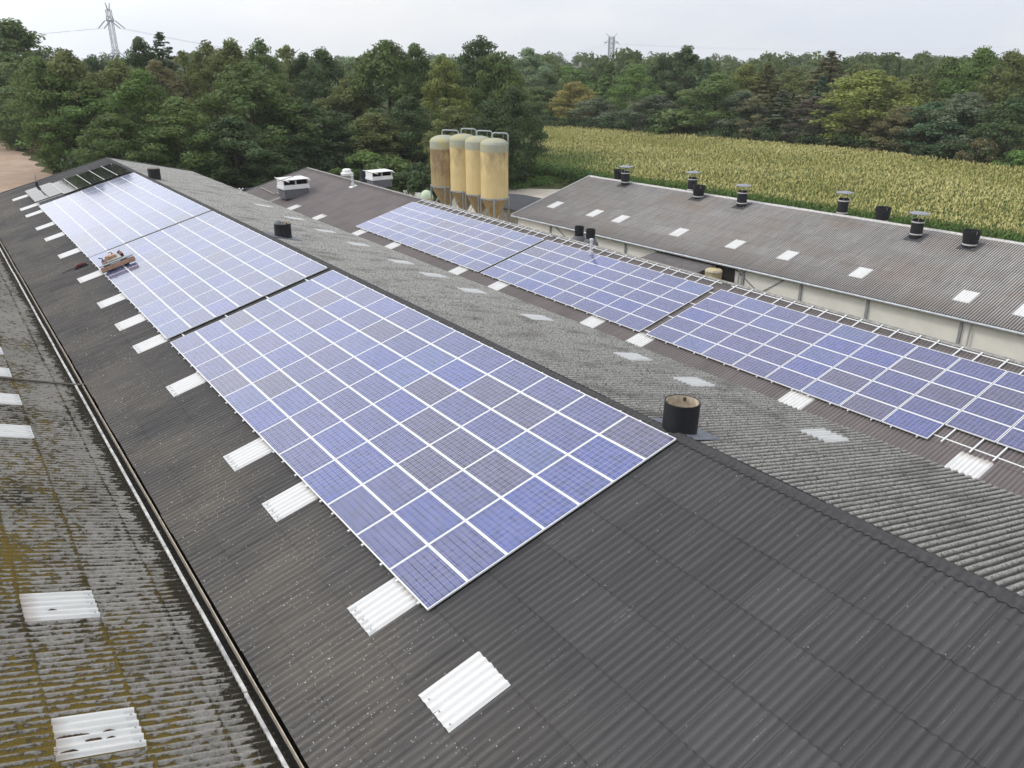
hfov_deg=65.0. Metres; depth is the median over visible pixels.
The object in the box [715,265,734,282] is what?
door
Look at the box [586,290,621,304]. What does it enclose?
solar panel
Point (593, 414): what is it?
solar panel
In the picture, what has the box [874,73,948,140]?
broadleaf tree
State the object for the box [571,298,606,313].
solar panel
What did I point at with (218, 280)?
solar panel
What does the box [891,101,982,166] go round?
broadleaf tree
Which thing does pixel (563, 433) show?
solar panel
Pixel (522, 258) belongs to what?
solar panel
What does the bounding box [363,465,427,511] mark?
solar panel
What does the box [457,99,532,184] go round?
broadleaf tree
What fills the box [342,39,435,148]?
broadleaf tree
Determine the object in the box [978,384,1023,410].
solar panel
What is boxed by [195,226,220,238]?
solar panel
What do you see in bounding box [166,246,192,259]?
solar panel
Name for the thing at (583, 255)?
solar panel
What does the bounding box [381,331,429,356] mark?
solar panel
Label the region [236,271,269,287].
solar panel
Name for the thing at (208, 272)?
solar panel
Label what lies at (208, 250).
solar panel
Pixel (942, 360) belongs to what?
solar panel
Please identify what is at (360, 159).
shrub
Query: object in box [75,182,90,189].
black solar panel
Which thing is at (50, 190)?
black solar panel
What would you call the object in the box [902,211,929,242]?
capped vent
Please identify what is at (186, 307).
solar panel
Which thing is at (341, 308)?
solar panel
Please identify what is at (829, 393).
solar panel
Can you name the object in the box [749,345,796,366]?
solar panel
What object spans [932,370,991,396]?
solar panel
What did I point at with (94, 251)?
solar panel
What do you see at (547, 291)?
solar panel
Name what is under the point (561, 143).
maize field
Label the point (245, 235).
solar panel
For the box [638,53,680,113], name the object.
broadleaf tree
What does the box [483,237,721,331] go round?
mounting frame
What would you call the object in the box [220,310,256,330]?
solar panel
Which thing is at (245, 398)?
solar panel
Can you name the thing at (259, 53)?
broadleaf tree
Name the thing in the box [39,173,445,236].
solar panel rows
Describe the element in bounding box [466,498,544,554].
solar panel
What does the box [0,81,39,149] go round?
broadleaf tree
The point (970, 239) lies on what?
open vent
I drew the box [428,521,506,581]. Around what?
solar panel
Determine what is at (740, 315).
solar panel
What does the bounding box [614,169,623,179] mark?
open vent
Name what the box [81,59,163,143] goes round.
broadleaf tree
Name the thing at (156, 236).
solar panel
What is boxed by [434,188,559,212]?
yard
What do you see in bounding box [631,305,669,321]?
solar panel
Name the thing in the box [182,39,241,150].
broadleaf tree
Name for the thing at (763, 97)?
broadleaf tree
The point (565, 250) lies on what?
solar panel
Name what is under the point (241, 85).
broadleaf tree
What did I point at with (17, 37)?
broadleaf tree
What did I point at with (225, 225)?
solar panel
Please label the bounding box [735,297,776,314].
solar panel
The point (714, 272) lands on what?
water tank
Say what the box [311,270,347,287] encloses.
solar panel
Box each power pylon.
[99,3,126,60]
[604,33,618,59]
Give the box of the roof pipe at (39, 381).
[0,376,84,385]
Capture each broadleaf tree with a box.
[0,17,74,138]
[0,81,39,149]
[8,55,84,149]
[13,81,135,171]
[23,50,65,148]
[23,89,89,172]
[27,48,121,149]
[71,113,162,165]
[73,54,125,118]
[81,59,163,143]
[102,68,195,165]
[119,36,172,124]
[128,97,231,177]
[132,58,193,150]
[163,50,211,150]
[180,114,298,190]
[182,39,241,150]
[183,61,324,167]
[203,37,275,155]
[242,97,347,168]
[244,37,293,133]
[272,44,310,141]
[288,52,322,142]
[291,46,361,144]
[295,109,370,169]
[312,78,376,146]
[317,56,394,118]
[326,112,420,165]
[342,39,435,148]
[344,57,382,137]
[372,94,444,173]
[387,42,444,145]
[416,105,486,172]
[419,53,479,136]
[437,35,500,134]
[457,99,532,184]
[465,50,541,150]
[486,84,548,182]
[499,47,558,122]
[510,86,567,128]
[525,56,566,118]
[540,65,604,115]
[543,81,608,128]
[564,97,630,134]
[605,63,664,126]
[610,93,682,133]
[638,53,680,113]
[660,45,704,114]
[672,72,751,143]
[707,89,775,139]
[717,62,773,121]
[735,94,781,139]
[759,66,819,127]
[780,96,844,152]
[806,69,932,154]
[818,116,900,157]
[826,63,888,123]
[861,105,928,162]
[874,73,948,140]
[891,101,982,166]
[905,92,1017,166]
[910,56,973,140]
[933,45,1019,140]
[956,49,1023,153]
[962,96,1023,169]
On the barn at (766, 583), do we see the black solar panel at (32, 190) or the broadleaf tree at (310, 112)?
the black solar panel at (32, 190)
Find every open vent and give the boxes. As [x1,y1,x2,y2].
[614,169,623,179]
[688,184,708,201]
[875,206,891,220]
[955,229,984,251]
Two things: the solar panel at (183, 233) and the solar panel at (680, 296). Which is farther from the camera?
the solar panel at (183, 233)
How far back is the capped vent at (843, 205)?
56.24 m
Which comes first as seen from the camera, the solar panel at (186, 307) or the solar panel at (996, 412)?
the solar panel at (996, 412)
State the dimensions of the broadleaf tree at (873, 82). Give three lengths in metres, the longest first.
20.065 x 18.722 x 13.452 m
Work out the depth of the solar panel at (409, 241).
54.30 m
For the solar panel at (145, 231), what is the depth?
45.80 m
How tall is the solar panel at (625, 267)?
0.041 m
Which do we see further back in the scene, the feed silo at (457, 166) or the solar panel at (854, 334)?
the feed silo at (457, 166)
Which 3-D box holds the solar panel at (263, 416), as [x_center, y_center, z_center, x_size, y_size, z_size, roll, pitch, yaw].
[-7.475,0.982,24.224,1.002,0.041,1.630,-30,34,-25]
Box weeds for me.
[508,172,571,189]
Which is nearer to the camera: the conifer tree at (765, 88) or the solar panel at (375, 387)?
the solar panel at (375, 387)
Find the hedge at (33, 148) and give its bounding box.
[19,131,74,174]
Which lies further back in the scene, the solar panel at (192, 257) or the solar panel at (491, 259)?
the solar panel at (491, 259)
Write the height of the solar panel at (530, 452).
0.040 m
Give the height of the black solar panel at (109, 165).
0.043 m
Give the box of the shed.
[483,193,541,223]
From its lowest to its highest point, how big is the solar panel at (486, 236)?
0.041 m
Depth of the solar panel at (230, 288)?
34.52 m
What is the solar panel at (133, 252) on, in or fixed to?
on the mounting frame at (181, 333)
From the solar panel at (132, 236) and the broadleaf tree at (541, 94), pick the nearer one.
the solar panel at (132, 236)
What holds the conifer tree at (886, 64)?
on the ground at (557, 185)
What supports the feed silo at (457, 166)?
on the yard at (540, 193)
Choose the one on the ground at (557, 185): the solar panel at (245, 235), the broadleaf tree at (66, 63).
the broadleaf tree at (66, 63)
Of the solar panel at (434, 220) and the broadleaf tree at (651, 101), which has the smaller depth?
the solar panel at (434, 220)
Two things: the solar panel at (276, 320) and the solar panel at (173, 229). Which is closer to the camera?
the solar panel at (276, 320)
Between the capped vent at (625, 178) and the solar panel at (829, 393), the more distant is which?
the capped vent at (625, 178)
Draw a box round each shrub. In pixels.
[326,151,406,189]
[363,154,425,190]
[392,161,439,202]
[636,108,712,145]
[953,137,1000,176]
[991,150,1023,181]
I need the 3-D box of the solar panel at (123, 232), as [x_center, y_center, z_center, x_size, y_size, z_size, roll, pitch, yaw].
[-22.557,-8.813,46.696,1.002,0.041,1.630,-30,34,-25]
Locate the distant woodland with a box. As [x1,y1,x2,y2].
[0,47,1023,118]
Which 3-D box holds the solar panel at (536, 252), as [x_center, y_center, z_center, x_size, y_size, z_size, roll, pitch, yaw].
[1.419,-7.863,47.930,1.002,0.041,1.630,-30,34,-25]
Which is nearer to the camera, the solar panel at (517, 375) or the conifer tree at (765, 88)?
the solar panel at (517, 375)
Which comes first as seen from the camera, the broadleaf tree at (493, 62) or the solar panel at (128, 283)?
the solar panel at (128, 283)
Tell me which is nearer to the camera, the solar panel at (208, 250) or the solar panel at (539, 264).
the solar panel at (208, 250)
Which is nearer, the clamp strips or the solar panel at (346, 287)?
the solar panel at (346, 287)
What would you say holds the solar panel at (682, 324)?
on the mounting frame at (982, 440)
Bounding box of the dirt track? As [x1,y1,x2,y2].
[0,141,52,192]
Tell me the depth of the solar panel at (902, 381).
29.64 m
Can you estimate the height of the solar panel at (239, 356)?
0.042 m
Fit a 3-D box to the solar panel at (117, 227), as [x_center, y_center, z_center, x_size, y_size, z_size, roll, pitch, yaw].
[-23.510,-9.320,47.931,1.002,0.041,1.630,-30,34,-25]
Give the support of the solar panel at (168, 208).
on the mounting frame
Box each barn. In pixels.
[0,157,1023,767]
[0,248,291,767]
[244,167,1023,498]
[510,175,1023,361]
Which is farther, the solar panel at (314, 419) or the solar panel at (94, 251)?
the solar panel at (94, 251)
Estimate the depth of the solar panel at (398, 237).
55.57 m
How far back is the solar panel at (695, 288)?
39.56 m
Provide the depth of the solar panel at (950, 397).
28.38 m
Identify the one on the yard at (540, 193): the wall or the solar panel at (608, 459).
the wall
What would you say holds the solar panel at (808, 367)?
on the mounting frame at (982, 440)
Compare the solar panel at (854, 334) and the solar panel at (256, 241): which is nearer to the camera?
the solar panel at (854, 334)
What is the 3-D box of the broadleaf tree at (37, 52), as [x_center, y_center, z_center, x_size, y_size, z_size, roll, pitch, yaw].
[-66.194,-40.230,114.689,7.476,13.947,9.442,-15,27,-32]
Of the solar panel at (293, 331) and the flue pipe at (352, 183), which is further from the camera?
the flue pipe at (352, 183)
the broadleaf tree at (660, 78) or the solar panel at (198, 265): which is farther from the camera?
the broadleaf tree at (660, 78)
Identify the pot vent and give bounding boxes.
[359,169,366,182]
[572,225,585,241]
[583,228,597,245]
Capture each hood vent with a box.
[274,175,310,198]
[363,169,394,186]
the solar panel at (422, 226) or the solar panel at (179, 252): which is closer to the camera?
the solar panel at (179, 252)
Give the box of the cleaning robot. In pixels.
[98,250,135,272]
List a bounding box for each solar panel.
[25,187,38,192]
[27,189,41,195]
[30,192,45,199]
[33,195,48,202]
[38,183,51,188]
[40,185,55,191]
[44,188,58,193]
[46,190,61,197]
[52,180,66,185]
[56,182,69,187]
[58,184,73,190]
[62,187,77,193]
[65,175,79,180]
[68,178,83,183]
[69,231,88,240]
[72,180,86,185]
[73,235,94,246]
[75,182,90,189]
[78,171,91,176]
[78,240,99,251]
[81,173,95,178]
[83,245,106,257]
[84,175,99,181]
[85,224,106,234]
[89,178,104,184]
[89,251,109,263]
[90,167,104,172]
[90,229,111,238]
[94,169,107,174]
[95,233,117,244]
[95,261,118,269]
[98,171,112,176]
[101,173,117,179]
[101,238,124,249]
[102,163,116,167]
[102,218,122,227]
[103,266,125,276]
[106,165,120,170]
[107,222,128,232]
[107,269,133,283]
[108,244,131,253]
[111,167,125,172]
[113,227,134,237]
[114,276,141,291]
[115,169,130,175]
[119,231,141,242]
[120,250,138,260]
[122,283,149,299]
[123,255,145,268]
[124,216,145,225]
[126,237,149,249]
[128,261,154,275]
[129,221,151,230]
[129,291,158,307]
[133,242,157,254]
[135,268,162,282]
[136,225,159,236]
[137,299,168,317]
[140,210,161,219]
[140,248,165,260]
[143,275,171,290]
[144,230,167,241]
[146,214,168,224]
[147,254,173,266]
[147,308,179,327]
[151,235,175,246]
[151,282,181,298]
[153,218,176,229]
[155,260,182,273]
[156,204,177,213]
[156,318,190,338]
[158,240,183,252]
[160,290,191,307]
[161,224,185,234]
[163,208,184,217]
[163,266,191,281]
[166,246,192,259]
[169,228,193,239]
[170,212,193,222]
[170,298,202,316]
[170,331,206,354]
[173,273,202,288]
[175,252,202,265]
[177,233,202,245]
[179,202,200,211]
[179,217,202,227]
[180,307,215,327]
[182,281,213,297]
[182,343,219,366]
[184,258,212,272]
[186,239,211,251]
[187,206,210,216]
[187,222,211,232]
[193,289,225,306]
[194,265,223,280]
[194,355,235,381]
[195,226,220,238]
[195,244,221,257]
[195,320,231,342]
[196,211,219,221]
[204,215,229,225]
[204,231,230,243]
[204,250,233,264]
[204,272,235,288]
[204,298,238,317]
[208,331,246,354]
[208,369,250,396]
[213,220,238,230]
[214,237,241,249]
[214,257,243,271]
[215,280,247,297]
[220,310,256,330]
[221,343,262,367]
[222,224,249,236]
[223,383,268,414]
[224,243,252,255]
[225,263,256,278]
[227,288,261,306]
[232,230,259,241]
[233,320,271,342]
[234,248,264,262]
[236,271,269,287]
[236,356,279,382]
[240,400,288,433]
[242,235,271,247]
[244,299,279,319]
[246,255,277,270]
[248,331,287,354]
[249,278,283,296]
[252,370,297,399]
[254,240,284,254]
[258,262,290,277]
[258,309,296,330]
[258,418,310,455]
[263,343,305,368]
[266,247,296,260]
[267,289,303,308]
[270,385,318,416]
[271,269,305,286]
[273,320,313,342]
[278,253,310,268]
[279,438,334,479]
[280,356,326,384]
[282,298,320,318]
[289,280,325,297]
[289,402,341,436]
[290,331,332,356]
[292,260,326,277]
[297,309,338,330]
[299,371,348,401]
[301,460,361,505]
[305,288,343,308]
[308,343,353,369]
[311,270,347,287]
[311,421,366,458]
[315,319,358,342]
[320,387,371,420]
[322,298,362,318]
[327,357,375,385]
[327,485,392,535]
[328,278,365,297]
[334,331,379,356]
[335,441,395,484]
[340,308,383,330]
[343,404,398,440]
[345,287,386,307]
[349,372,400,403]
[355,344,403,371]
[356,513,427,569]
[360,319,405,343]
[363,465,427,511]
[364,297,406,317]
[368,424,428,464]
[373,388,429,423]
[376,229,397,237]
[378,358,428,387]
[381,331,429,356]
[384,307,429,329]
[387,232,409,241]
[388,223,409,231]
[389,545,467,610]
[393,491,464,543]
[397,445,461,490]
[399,236,421,246]
[400,227,421,235]
[400,407,459,444]
[402,373,457,405]
[404,344,456,372]
[406,318,455,343]
[410,241,433,250]
[411,231,433,239]
[412,222,434,230]
[422,235,446,244]
[423,217,445,224]
[423,226,446,234]
[423,245,447,255]
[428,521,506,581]
[429,470,500,520]
[430,390,490,426]
[430,427,494,469]
[431,331,482,357]
[431,358,486,389]
[435,211,456,219]
[435,220,457,228]
[435,250,461,260]
[436,229,459,238]
[436,239,460,248]
[448,215,470,223]
[448,224,470,232]
[448,244,474,253]
[449,234,472,242]
[449,255,475,265]
[458,344,513,373]
[460,219,483,227]
[460,228,484,237]
[460,374,519,408]
[461,238,486,247]
[461,409,526,449]
[462,248,488,259]
[463,260,491,271]
[463,450,534,496]
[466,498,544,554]
[473,222,497,231]
[474,232,499,241]
[476,242,501,252]
[477,253,504,264]
[481,266,509,278]
[487,226,512,235]
[488,359,547,391]
[489,236,514,246]
[491,247,517,258]
[492,392,556,429]
[495,259,523,271]
[496,431,566,474]
[497,272,526,284]
[501,231,527,240]
[501,476,579,529]
[504,241,530,251]
[509,253,536,264]
[511,265,540,277]
[514,278,544,291]
[516,235,543,245]
[521,246,550,257]
[521,376,585,411]
[525,258,554,269]
[527,412,598,454]
[528,270,559,283]
[532,284,563,298]
[535,240,562,250]
[535,455,613,505]
[539,252,567,262]
[542,264,573,275]
[547,277,578,290]
[551,245,580,256]
[551,291,583,306]
[555,257,586,268]
[558,394,627,433]
[560,270,592,282]
[566,283,598,297]
[568,435,645,481]
[569,250,600,261]
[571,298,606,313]
[574,262,606,275]
[581,276,613,289]
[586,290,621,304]
[588,255,619,267]
[592,306,629,322]
[594,268,627,281]
[599,415,675,459]
[601,282,635,296]
[607,297,644,313]
[608,261,640,274]
[615,275,649,288]
[615,314,654,331]
[623,289,659,304]
[629,267,663,280]
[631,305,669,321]
[638,281,673,295]
[646,297,684,313]
[646,325,687,343]
[652,274,687,287]
[660,288,698,304]
[662,316,702,333]
[673,334,715,354]
[675,280,713,295]
[677,307,717,324]
[689,325,731,343]
[692,298,732,314]
[701,344,746,365]
[704,315,747,333]
[707,289,747,305]
[718,334,762,354]
[720,306,761,323]
[732,355,779,377]
[734,325,778,344]
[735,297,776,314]
[748,315,793,333]
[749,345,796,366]
[764,306,808,323]
[764,334,811,355]
[765,367,815,391]
[780,324,827,344]
[782,356,832,379]
[795,315,842,333]
[798,345,848,367]
[801,380,854,405]
[814,335,863,355]
[817,368,871,393]
[828,324,878,344]
[834,356,887,380]
[839,393,897,421]
[850,345,902,368]
[857,381,913,407]
[865,335,917,356]
[873,369,929,394]
[882,408,943,438]
[889,357,945,382]
[899,395,960,424]
[905,346,960,369]
[916,382,976,409]
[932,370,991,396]
[945,410,1010,442]
[947,358,1006,383]
[962,397,1023,427]
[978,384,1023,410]
[993,371,1023,392]
[996,427,1023,452]
[1013,417,1023,430]
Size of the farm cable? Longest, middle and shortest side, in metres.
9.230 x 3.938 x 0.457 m
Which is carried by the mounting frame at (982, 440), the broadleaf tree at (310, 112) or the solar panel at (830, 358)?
the solar panel at (830, 358)
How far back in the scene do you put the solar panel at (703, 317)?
37.15 m
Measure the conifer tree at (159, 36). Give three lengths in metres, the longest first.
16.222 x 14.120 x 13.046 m
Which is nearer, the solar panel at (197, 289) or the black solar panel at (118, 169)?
the solar panel at (197, 289)
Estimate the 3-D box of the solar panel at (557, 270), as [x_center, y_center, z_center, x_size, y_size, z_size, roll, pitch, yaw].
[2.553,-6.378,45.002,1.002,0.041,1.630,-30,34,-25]
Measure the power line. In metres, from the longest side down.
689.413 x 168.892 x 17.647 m
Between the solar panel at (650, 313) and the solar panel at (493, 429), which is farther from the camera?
the solar panel at (650, 313)
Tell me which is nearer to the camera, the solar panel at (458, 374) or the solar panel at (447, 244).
the solar panel at (458, 374)
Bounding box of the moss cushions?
[48,609,115,753]
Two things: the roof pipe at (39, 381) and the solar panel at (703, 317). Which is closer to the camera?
the roof pipe at (39, 381)
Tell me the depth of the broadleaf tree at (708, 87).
143.76 m
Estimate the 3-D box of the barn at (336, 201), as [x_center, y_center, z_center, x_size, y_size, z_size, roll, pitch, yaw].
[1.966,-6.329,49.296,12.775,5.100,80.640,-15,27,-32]
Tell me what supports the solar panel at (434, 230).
on the mounting frame at (475, 219)
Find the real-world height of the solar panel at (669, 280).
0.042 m
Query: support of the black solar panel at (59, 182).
on the barn at (766, 583)
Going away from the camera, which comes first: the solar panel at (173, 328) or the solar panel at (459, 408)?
the solar panel at (459, 408)
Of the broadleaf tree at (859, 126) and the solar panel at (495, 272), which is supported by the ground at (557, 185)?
the broadleaf tree at (859, 126)
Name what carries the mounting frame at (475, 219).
on the barn at (336, 201)
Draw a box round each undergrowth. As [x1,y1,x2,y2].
[56,141,533,185]
[532,112,1020,173]
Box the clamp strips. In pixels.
[34,166,116,203]
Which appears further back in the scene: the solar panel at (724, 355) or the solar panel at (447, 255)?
the solar panel at (447, 255)
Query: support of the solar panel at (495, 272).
on the mounting frame at (638, 265)
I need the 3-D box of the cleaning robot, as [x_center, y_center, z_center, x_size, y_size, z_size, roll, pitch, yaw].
[-20.346,-6.301,41.132,1.724,0.784,1.626,-15,27,-32]
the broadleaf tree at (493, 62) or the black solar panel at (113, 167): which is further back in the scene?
the broadleaf tree at (493, 62)
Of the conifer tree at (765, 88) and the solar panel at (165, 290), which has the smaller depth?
the solar panel at (165, 290)
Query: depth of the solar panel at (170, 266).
39.03 m
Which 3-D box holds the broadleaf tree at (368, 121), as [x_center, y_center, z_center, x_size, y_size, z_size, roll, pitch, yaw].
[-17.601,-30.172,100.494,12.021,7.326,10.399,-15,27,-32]
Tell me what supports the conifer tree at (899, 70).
on the ground at (557, 185)
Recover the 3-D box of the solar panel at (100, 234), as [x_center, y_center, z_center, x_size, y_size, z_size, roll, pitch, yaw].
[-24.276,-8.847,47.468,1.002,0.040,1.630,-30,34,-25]
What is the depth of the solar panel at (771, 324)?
35.07 m
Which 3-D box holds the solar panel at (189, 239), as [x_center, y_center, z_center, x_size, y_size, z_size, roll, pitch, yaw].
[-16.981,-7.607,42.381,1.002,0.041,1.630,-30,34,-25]
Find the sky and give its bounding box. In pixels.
[0,0,1023,64]
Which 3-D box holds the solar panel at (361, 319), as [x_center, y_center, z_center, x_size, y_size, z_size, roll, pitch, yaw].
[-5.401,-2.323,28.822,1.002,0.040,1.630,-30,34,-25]
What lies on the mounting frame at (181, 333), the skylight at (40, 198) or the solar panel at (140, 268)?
the solar panel at (140, 268)
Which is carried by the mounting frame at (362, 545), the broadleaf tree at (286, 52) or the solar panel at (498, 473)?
the solar panel at (498, 473)
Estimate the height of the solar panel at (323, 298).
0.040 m
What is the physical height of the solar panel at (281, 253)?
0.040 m
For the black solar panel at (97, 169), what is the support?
on the barn at (766, 583)
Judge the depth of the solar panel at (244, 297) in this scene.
33.24 m
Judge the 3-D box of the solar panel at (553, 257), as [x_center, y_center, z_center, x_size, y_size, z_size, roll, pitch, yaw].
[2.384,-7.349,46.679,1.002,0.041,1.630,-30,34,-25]
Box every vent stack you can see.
[147,168,165,180]
[264,220,301,240]
[651,394,721,439]
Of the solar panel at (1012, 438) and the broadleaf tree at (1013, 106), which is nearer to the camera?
the solar panel at (1012, 438)
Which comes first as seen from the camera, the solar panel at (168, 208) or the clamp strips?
the solar panel at (168, 208)
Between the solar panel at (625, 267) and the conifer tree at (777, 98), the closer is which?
the solar panel at (625, 267)
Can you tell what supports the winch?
on the barn at (766, 583)
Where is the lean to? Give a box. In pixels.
[641,251,715,274]
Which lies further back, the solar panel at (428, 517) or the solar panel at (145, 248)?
the solar panel at (145, 248)
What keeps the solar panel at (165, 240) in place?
on the mounting frame at (181, 333)
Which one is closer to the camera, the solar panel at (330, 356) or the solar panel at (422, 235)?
the solar panel at (330, 356)
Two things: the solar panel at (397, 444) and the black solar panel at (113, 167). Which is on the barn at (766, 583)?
the black solar panel at (113, 167)
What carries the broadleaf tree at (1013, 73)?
on the ground at (557, 185)
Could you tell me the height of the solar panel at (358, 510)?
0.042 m
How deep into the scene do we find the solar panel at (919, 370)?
30.07 m
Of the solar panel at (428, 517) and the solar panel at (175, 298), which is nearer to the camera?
the solar panel at (428, 517)
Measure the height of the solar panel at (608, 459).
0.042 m
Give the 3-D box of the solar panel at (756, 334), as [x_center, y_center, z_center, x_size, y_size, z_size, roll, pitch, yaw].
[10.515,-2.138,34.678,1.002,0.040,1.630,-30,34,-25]
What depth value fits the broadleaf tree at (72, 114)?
89.77 m
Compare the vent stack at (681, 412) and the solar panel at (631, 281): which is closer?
the vent stack at (681, 412)
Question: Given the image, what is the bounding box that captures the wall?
[403,190,420,196]
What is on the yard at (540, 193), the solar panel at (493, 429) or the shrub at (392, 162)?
the shrub at (392, 162)
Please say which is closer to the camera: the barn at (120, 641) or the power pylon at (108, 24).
the barn at (120, 641)
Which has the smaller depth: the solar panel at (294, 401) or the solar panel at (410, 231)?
the solar panel at (294, 401)
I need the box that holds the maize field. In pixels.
[524,124,1023,242]
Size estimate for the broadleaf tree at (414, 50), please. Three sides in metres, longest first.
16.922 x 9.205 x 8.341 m
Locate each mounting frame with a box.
[89,223,308,337]
[171,276,667,604]
[357,199,552,271]
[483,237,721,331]
[650,285,1023,472]
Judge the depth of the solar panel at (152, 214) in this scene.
48.78 m
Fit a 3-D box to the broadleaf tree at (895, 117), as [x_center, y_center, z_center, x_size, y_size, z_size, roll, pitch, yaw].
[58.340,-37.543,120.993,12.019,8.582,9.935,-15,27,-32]
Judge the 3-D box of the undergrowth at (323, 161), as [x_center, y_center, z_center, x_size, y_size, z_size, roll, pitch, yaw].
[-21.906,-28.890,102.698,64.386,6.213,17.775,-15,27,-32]
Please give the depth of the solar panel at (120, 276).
39.42 m
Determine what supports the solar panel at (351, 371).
on the mounting frame at (362, 545)
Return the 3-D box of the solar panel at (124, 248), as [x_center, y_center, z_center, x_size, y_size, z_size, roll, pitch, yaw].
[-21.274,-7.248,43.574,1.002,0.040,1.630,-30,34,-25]
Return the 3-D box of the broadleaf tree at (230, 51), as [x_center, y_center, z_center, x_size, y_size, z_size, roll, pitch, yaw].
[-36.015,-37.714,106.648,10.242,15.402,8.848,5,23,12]
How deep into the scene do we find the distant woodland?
234.62 m
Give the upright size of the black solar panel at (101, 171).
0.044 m
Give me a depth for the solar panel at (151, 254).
41.51 m
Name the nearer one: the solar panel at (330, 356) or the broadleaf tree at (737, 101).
the solar panel at (330, 356)
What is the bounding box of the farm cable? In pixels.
[224,171,307,190]
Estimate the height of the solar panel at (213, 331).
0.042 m
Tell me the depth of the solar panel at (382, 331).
27.55 m
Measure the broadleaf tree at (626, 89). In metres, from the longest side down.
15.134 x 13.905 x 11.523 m
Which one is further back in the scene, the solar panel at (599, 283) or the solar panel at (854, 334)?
the solar panel at (599, 283)
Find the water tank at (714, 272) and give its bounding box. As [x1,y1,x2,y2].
[705,267,722,278]
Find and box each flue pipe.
[349,175,357,187]
[589,238,594,254]
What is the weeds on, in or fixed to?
on the ground at (557, 185)
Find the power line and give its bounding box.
[627,44,1022,49]
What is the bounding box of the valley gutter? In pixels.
[0,241,303,767]
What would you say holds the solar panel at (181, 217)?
on the mounting frame
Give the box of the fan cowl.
[341,168,352,178]
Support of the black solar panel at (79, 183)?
on the barn at (766, 583)
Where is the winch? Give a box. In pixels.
[63,262,87,272]
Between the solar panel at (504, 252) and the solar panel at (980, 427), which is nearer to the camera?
the solar panel at (980, 427)
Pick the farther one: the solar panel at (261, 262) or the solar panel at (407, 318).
the solar panel at (261, 262)
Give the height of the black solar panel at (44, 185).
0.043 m
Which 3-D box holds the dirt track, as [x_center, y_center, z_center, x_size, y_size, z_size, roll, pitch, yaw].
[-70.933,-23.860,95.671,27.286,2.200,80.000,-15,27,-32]
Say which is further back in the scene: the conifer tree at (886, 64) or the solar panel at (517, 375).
the conifer tree at (886, 64)
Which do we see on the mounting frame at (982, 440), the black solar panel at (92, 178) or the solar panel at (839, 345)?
the solar panel at (839, 345)
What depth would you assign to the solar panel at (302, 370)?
26.29 m
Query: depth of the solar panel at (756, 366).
32.53 m
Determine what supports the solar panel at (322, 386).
on the mounting frame at (362, 545)
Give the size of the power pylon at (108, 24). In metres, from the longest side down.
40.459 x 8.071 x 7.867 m
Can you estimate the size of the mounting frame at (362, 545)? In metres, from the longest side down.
19.005 x 6.960 x 1.902 m
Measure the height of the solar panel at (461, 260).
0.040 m
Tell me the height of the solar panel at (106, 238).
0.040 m
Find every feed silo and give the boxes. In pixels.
[430,129,458,205]
[449,128,476,209]
[465,130,491,214]
[480,132,508,221]
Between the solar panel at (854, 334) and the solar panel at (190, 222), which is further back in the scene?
the solar panel at (190, 222)
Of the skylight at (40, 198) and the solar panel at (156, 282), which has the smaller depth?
the solar panel at (156, 282)
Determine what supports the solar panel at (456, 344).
on the mounting frame at (362, 545)
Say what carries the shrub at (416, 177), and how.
on the yard at (540, 193)
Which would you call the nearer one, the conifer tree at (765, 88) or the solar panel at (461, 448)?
the solar panel at (461, 448)
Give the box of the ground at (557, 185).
[4,63,1023,265]
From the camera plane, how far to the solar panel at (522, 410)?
21.37 m
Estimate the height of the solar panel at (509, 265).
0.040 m
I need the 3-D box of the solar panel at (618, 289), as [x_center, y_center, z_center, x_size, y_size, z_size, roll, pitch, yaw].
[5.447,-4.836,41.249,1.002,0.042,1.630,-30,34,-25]
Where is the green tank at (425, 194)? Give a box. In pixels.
[420,190,432,200]
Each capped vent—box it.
[617,165,632,187]
[686,171,700,190]
[731,184,751,209]
[836,191,853,214]
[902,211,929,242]
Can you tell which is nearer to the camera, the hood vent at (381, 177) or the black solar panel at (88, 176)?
the black solar panel at (88, 176)
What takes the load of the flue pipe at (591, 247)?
on the barn at (336, 201)
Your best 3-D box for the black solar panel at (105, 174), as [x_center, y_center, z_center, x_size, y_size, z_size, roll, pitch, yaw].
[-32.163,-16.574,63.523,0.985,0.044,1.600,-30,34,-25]
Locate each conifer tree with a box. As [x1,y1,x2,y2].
[150,32,199,151]
[592,61,630,118]
[688,57,719,126]
[731,62,793,128]
[746,90,805,153]
[767,50,862,128]
[790,76,839,148]
[871,56,891,123]
[883,60,901,111]
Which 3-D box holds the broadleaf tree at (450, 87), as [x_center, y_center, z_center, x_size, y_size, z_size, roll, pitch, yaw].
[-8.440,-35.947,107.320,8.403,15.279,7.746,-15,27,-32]
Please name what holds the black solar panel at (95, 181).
on the barn at (766, 583)
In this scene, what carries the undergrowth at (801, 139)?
on the ground at (557, 185)
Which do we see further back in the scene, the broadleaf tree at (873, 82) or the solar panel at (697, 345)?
the broadleaf tree at (873, 82)
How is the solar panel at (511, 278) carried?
on the mounting frame at (638, 265)
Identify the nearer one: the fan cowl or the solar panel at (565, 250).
the solar panel at (565, 250)
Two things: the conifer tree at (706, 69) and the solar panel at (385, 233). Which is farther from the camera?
the conifer tree at (706, 69)
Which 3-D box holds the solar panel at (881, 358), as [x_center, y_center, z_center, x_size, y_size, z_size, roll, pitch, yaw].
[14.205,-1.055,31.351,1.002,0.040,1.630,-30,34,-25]
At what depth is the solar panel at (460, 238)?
52.67 m
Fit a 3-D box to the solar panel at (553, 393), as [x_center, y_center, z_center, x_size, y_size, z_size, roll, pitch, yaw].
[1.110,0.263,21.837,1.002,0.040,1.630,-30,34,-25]

